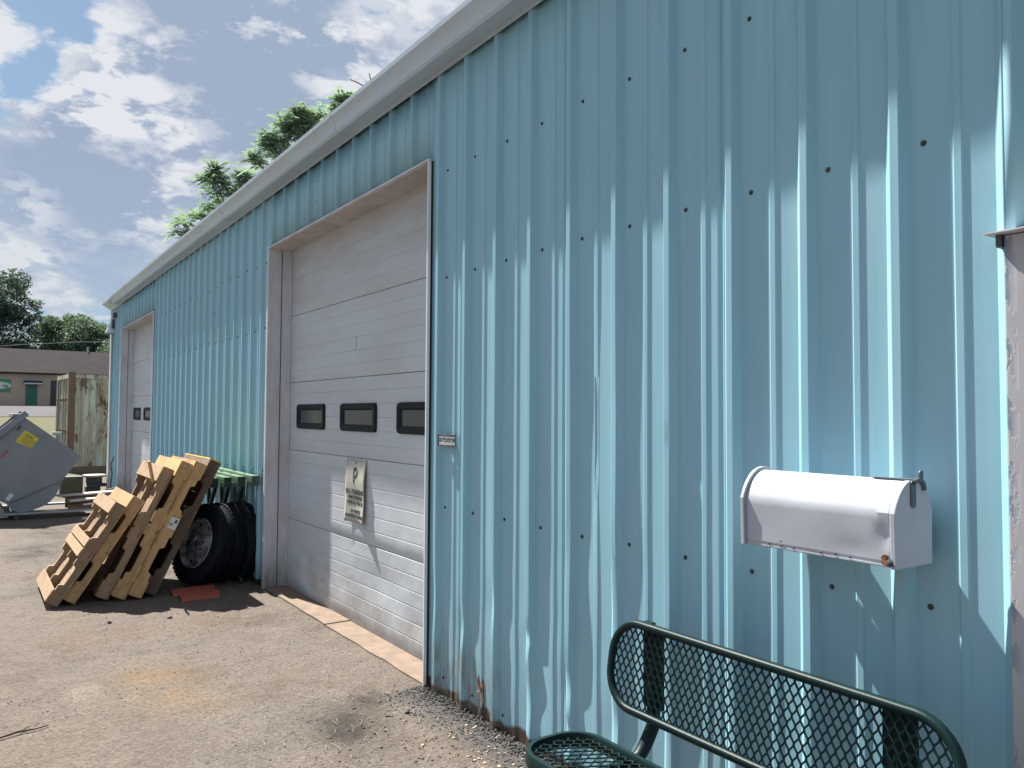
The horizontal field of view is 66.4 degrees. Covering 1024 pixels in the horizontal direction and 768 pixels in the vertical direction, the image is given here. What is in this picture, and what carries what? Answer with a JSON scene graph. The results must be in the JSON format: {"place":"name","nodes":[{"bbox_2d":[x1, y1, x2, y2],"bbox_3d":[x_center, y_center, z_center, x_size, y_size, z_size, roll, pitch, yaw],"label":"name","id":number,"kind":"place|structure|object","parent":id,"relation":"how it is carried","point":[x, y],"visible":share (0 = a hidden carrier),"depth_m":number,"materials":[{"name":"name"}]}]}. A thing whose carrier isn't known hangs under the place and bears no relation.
{"place":"outdoors","nodes":[
{"label":"outdoors","id":0,"kind":"place"},
{"bbox_2d":[0,405,55,416],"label":"pavement","id":1,"kind":"structure","parent":0,"point":[36,411],"depth_m":68.81,"materials":[{"name":"grey concrete"}]},
{"bbox_2d":[0,417,106,502],"bbox_3d":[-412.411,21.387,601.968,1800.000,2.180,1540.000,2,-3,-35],"label":"ground","id":2,"kind":"structure","parent":0,"point":[47,425],"depth_m":45.09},
{"bbox_2d":[0,268,44,349],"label":"oak tree","id":3,"kind":"object","parent":2,"relation":"on","point":[11,313],"visible":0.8,"depth_m":107.83,"materials":[{"name":"green plant"}]},
{"bbox_2d":[0,347,109,405],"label":"tan building","id":4,"kind":"structure","parent":2,"relation":"on","point":[28,376],"depth_m":80.85,"materials":[{"name":"brown brick"}]},
{"bbox_2d":[25,385,37,404],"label":"green door","id":5,"kind":"structure","parent":4,"relation":"in","point":[31,390],"depth_m":79.59,"materials":[{"name":"paint"}]},
{"bbox_2d":[50,380,56,405],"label":"dark door","id":6,"kind":"structure","parent":4,"relation":"in","point":[53,391],"depth_m":80.77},
{"bbox_2d":[17,313,109,351],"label":"maple tree","id":7,"kind":"object","parent":2,"relation":"on","point":[82,337],"visible":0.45,"depth_m":113.66,"materials":[{"name":"green plant"}]},
{"bbox_2d":[55,372,108,472],"bbox_3d":[-9.989,1.126,23.358,6.092,2.660,2.446,2,-3,-37],"label":"shipping container","id":8,"kind":"object","parent":2,"relation":"on","point":[82,413],"visible":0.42,"depth_m":20.93,"materials":[{"name":"metal"}]},
{"bbox_2d":[59,380,62,441],"bbox_3d":[-12.671,1.069,22.032,0.040,2.340,1.040,2,-3,-37],"label":"door","id":9,"kind":"structure","parent":8,"relation":"in","point":[62,380],"depth_m":21.99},
{"bbox_2d":[63,379,67,444],"bbox_3d":[-12.039,1.039,21.182,0.040,2.340,1.040,2,-3,-37],"label":"door","id":10,"kind":"structure","parent":8,"relation":"in","point":[67,379],"depth_m":21.17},
{"bbox_2d":[96,339,109,352],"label":"maple tree","id":11,"kind":"object","parent":2,"relation":"on","point":[104,348],"depth_m":110.66,"materials":[{"name":"green plant"}]},
{"bbox_2d":[160,155,256,243],"bbox_3d":[-8.461,-1.985,22.218,2.895,8.778,3.187,2,-3,-35],"label":"tree of heaven","id":12,"kind":"object","parent":2,"relation":"on","point":[215,176],"visible":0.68,"depth_m":21.91,"materials":[{"name":"green plant"}]},
{"bbox_2d":[236,85,355,175],"bbox_3d":[-5.589,-2.766,21.089,3.646,10.282,2.735,2,-3,-35],"label":"tree of heaven","id":13,"kind":"object","parent":2,"relation":"on","point":[296,122],"visible":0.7,"depth_m":20.83,"materials":[{"name":"green plant"}]},
{"bbox_2d":[102,0,1023,767],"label":"metal workshop","id":14,"kind":"structure","parent":2,"relation":"on","point":[622,300],"depth_m":3.23,"materials":[{"name":"teal paint"}]},
{"bbox_2d":[105,318,114,333],"bbox_3d":[-7.714,-1.195,15.162,0.300,0.452,0.300,2,-3,-35],"label":"wall lamp","id":15,"kind":"object","parent":14,"relation":"attached to","point":[109,330],"visible":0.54,"depth_m":15.05,"materials":[{"name":"white metal"}]},
{"bbox_2d":[109,406,112,489],"bbox_3d":[-7.599,1.270,14.834,0.024,1.700,0.034,2,-3,-35],"label":"conduit pipe","id":16,"kind":"object","parent":14,"relation":"attached to","point":[111,444],"visible":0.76,"depth_m":14.83,"materials":[{"name":"metal"}]},
{"bbox_2d":[111,319,114,327],"bbox_3d":[-7.648,-1.155,15.011,0.040,0.160,0.120,2,-3,-35],"label":"junction box","id":17,"kind":"object","parent":14,"relation":"attached to","point":[113,323],"visible":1,"depth_m":14.96,"materials":[{"name":"metal"}]},
{"bbox_2d":[130,321,152,493],"bbox_3d":[-6.077,0.436,13.093,0.068,3.350,3.260,2,-3,-35],"label":"garage door","id":18,"kind":"structure","parent":14,"relation":"in","point":[142,366],"depth_m":13.60,"materials":[{"name":"white metal"}]},
{"bbox_2d":[287,184,426,659],"bbox_3d":[-1.182,0.190,5.995,0.068,3.350,3.250,2,-3,-35],"label":"garage door","id":19,"kind":"structure","parent":14,"relation":"in","point":[365,279],"depth_m":5.84,"materials":[{"name":"white metal"}]},
{"bbox_2d":[344,458,365,525],"bbox_3d":[-1.188,0.807,5.909,0.032,0.480,0.371,2,-3,-34],"label":"parking sign","id":20,"kind":"object","parent":19,"relation":"attached to","point":[354,489],"visible":1,"depth_m":5.93,"materials":[{"name":"metal"}]},
{"bbox_2d":[437,434,456,446],"bbox_3d":[-0.356,0.317,4.403,0.037,0.068,0.202,2,-3,-35],"label":"name plate","id":21,"kind":"object","parent":14,"relation":"attached to","point":[448,440],"visible":1,"depth_m":4.39,"materials":[{"name":"metal"}]},
{"bbox_2d":[740,466,931,569],"bbox_3d":[0.957,0.368,2.307,0.248,0.257,0.504,2,-3,-35],"label":"mailbox","id":22,"kind":"object","parent":14,"relation":"attached to","point":[881,521],"visible":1,"depth_m":2.18,"materials":[{"name":"metal"}]},
{"bbox_2d":[890,480,931,569],"bbox_3d":[1.072,0.373,2.102,0.189,0.232,0.016,2,-3,-35],"label":"front door","id":23,"kind":"structure","parent":22,"relation":"in","point":[910,528],"depth_m":2.08,"materials":[{"name":"white metal"}]},
{"bbox_2d":[82,474,105,491],"bbox_3d":[-8.092,1.950,15.157,0.400,0.401,0.400,2,-3,-35],"label":"block stack","id":24,"kind":"object","parent":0,"point":[94,482],"visible":0.86,"depth_m":15.06,"materials":[{"name":"grey concrete"}]},
{"bbox_2d":[0,0,464,348],"label":"sky","id":25,"kind":"structure","parent":0,"point":[107,107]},
{"bbox_2d":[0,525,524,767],"bbox_3d":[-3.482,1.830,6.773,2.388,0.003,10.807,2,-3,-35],"label":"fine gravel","id":26,"kind":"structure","parent":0,"point":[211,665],"depth_m":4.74,"materials":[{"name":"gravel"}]},
{"bbox_2d":[0,499,557,767],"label":"asphalt yard","id":27,"kind":"structure","parent":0,"point":[145,734],"depth_m":4.55,"materials":[{"name":"grey asphalt"}]},
{"bbox_2d":[0,724,48,738],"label":"twig","id":28,"kind":"object","parent":27,"relation":"on","point":[18,731],"visible":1,"depth_m":3.86,"materials":[{"name":"wood"}]},
{"bbox_2d":[0,411,92,519],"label":"tipping hopper","id":29,"kind":"object","parent":27,"relation":"on","point":[37,463],"visible":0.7,"depth_m":11.58,"materials":[{"name":"grey paint"}]},
{"bbox_3d":[-6.417,1.836,12.111,0.406,0.046,0.199,2,-3,-35],"label":"board","id":30,"kind":"object","parent":29,"relation":"in","visible":0},
{"bbox_2d":[68,495,109,501],"bbox_3d":[-6.525,1.777,12.148,0.649,0.046,0.216,2,-3,-44],"label":"board","id":31,"kind":"object","parent":30,"relation":"on","point":[81,499],"visible":0.56,"depth_m":11.99,"materials":[{"name":"grey wood"}]},
{"bbox_2d":[36,492,126,606],"bbox_3d":[-3.791,1.412,6.875,0.106,0.918,1.011,40,-23,-27],"label":"wooden pallet","id":32,"kind":"object","parent":27,"relation":"on","point":[80,548],"visible":1,"depth_m":6.73,"materials":[{"name":"brown wood"}]},
{"bbox_2d":[65,493,107,508],"bbox_3d":[-6.644,1.832,12.265,0.600,0.180,0.270,2,-3,-35],"label":"bearer timber","id":33,"kind":"object","parent":27,"relation":"on","point":[71,505],"visible":0.61,"depth_m":12.17,"materials":[{"name":"brown wood"}]},
{"bbox_2d":[56,490,112,496],"bbox_3d":[-6.671,1.717,12.292,0.838,0.046,0.200,2,-3,-41],"label":"board","id":34,"kind":"object","parent":33,"relation":"on","point":[81,493],"visible":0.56,"depth_m":12.20,"materials":[{"name":"grey wood"}]},
{"bbox_2d":[59,475,82,493],"bbox_3d":[-8.416,1.950,14.939,0.380,0.380,0.250,2,-3,-35],"label":"utility box","id":35,"kind":"object","parent":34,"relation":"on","point":[71,484],"visible":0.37,"depth_m":14.84,"materials":[{"name":"green paint"}]},
{"bbox_2d":[63,487,144,603],"bbox_3d":[-3.698,1.397,6.976,0.106,0.961,1.011,39,-22,-27],"label":"wooden pallet","id":36,"kind":"object","parent":27,"relation":"on","point":[132,503],"visible":0.57,"depth_m":6.62,"materials":[{"name":"brown wood"}]},
{"bbox_2d":[110,456,114,489],"bbox_3d":[-7.372,1.713,14.422,0.062,0.787,0.220,2,-3,-35],"label":"bent pipe","id":37,"kind":"object","parent":27,"relation":"on","point":[111,472],"visible":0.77,"depth_m":14.46,"materials":[{"name":"metal"}]},
{"bbox_2d":[88,460,173,599],"bbox_3d":[-3.551,1.253,7.095,0.236,1.182,1.029,32,-19,-30],"label":"wooden pallet","id":38,"kind":"object","parent":27,"relation":"on","point":[149,490],"visible":0.7,"depth_m":6.84,"materials":[{"name":"brown wood"}]},
{"bbox_2d":[111,455,192,599],"bbox_3d":[-3.365,1.258,7.149,0.107,1.237,1.011,31,-19,-30],"label":"wooden pallet","id":39,"kind":"object","parent":27,"relation":"on","point":[153,527],"visible":0.48,"depth_m":6.80,"materials":[{"name":"brown wood"}]},
{"bbox_2d":[128,456,206,597],"bbox_3d":[-3.256,1.266,7.200,0.107,1.225,1.016,31,-18,-30],"label":"wooden pallet","id":40,"kind":"object","parent":27,"relation":"on","point":[164,535],"visible":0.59,"depth_m":6.79,"materials":[{"name":"brown wood"}]},
{"bbox_2d":[145,453,221,594],"bbox_3d":[-3.179,1.262,7.315,0.113,1.247,1.009,31,-19,-30],"label":"wooden pallet","id":41,"kind":"object","parent":27,"relation":"on","point":[166,554],"visible":0.48,"depth_m":6.99,"materials":[{"name":"brown wood"}]},
{"bbox_2d":[169,584,214,591],"bbox_3d":[-2.860,1.830,7.011,0.388,0.029,0.099,2,-3,-41],"label":"steel channel","id":42,"kind":"object","parent":27,"relation":"on","point":[191,587],"visible":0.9,"depth_m":6.99,"materials":[{"name":"orange paint"}]},
{"bbox_2d":[171,587,213,596],"bbox_3d":[-2.810,1.826,6.894,0.368,0.029,0.099,2,-3,-41],"label":"steel channel","id":43,"kind":"object","parent":27,"relation":"on","point":[175,594],"visible":0.83,"depth_m":6.87,"materials":[{"name":"orange paint"}]},
{"bbox_2d":[178,589,219,597],"bbox_3d":[-2.718,1.823,6.806,0.349,0.029,0.099,2,-3,-41],"label":"steel channel","id":44,"kind":"object","parent":27,"relation":"on","point":[198,593],"visible":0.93,"depth_m":6.79,"materials":[{"name":"orange paint"}]},
{"bbox_2d":[179,592,219,601],"bbox_3d":[-2.668,1.819,6.689,0.330,0.029,0.099,2,-3,-42],"label":"steel channel","id":45,"kind":"object","parent":27,"relation":"on","point":[198,597],"visible":1,"depth_m":6.66,"materials":[{"name":"orange paint"}]},
{"bbox_2d":[172,503,234,584],"bbox_3d":[-2.882,1.491,7.293,0.738,0.745,0.331,-1,-3,35],"label":"truck tyre","id":46,"kind":"object","parent":27,"relation":"on","point":[202,555],"visible":0.88,"depth_m":7.18,"materials":[{"name":"rubber"}]},
{"bbox_2d":[194,477,217,492],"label":"rack beam","id":47,"kind":"structure","parent":27,"relation":"on","point":[214,483],"depth_m":7.55,"materials":[{"name":"green metal"}]},
{"bbox_2d":[207,474,231,503],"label":"rack beam","id":48,"kind":"structure","parent":27,"relation":"on","point":[224,481],"depth_m":7.61,"materials":[{"name":"green metal"}]},
{"bbox_2d":[212,503,245,581],"bbox_3d":[-2.785,1.500,7.433,0.738,0.746,0.204,-1,-3,39],"label":"truck tyre","id":49,"kind":"object","parent":27,"relation":"on","point":[231,568],"visible":0.48,"depth_m":7.24,"materials":[{"name":"rubber"}]},
{"bbox_2d":[216,470,244,502],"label":"rack beam","id":50,"kind":"structure","parent":27,"relation":"on","point":[238,481],"depth_m":7.64,"materials":[{"name":"green metal"}]},
{"bbox_2d":[218,467,259,582],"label":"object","id":51,"kind":"structure","parent":27,"relation":"on","point":[252,480],"depth_m":7.51,"materials":[{"name":"green paint"}]},
{"bbox_2d":[228,501,255,580],"bbox_3d":[-2.633,1.500,7.513,0.738,0.740,0.152,-2,-3,43],"label":"truck tyre","id":52,"kind":"object","parent":27,"relation":"on","point":[246,569],"visible":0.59,"depth_m":7.29,"materials":[{"name":"rubber"}]},
{"bbox_2d":[265,585,350,625],"bbox_3d":[-1.703,1.851,6.537,0.276,0.066,1.462,2,-3,-35],"label":"concrete apron","id":53,"kind":"object","parent":27,"relation":"on","point":[313,609],"visible":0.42,"depth_m":6.41,"materials":[{"name":"beige concrete"}]},
{"bbox_2d":[167,658,480,767],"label":"dry grass bits","id":54,"kind":"object","parent":27,"relation":"on","point":[353,728],"visible":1,"depth_m":3.94,"materials":[{"name":"plant"}]},
{"bbox_2d":[325,621,422,683],"bbox_3d":[-0.838,1.810,5.281,0.278,0.062,1.565,2,-3,-35],"label":"concrete apron","id":55,"kind":"object","parent":27,"relation":"on","point":[406,663],"visible":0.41,"depth_m":5.26,"materials":[{"name":"beige concrete"}]},
{"bbox_2d":[236,579,563,767],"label":"asphalt crumbs","id":56,"kind":"object","parent":27,"relation":"on","point":[480,722],"visible":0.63,"depth_m":4.01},
{"bbox_2d":[525,620,967,767],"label":"park bench","id":57,"kind":"object","parent":27,"relation":"on","point":[900,736],"visible":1,"depth_m":2.41,"materials":[{"name":"green metal"}]}
]}

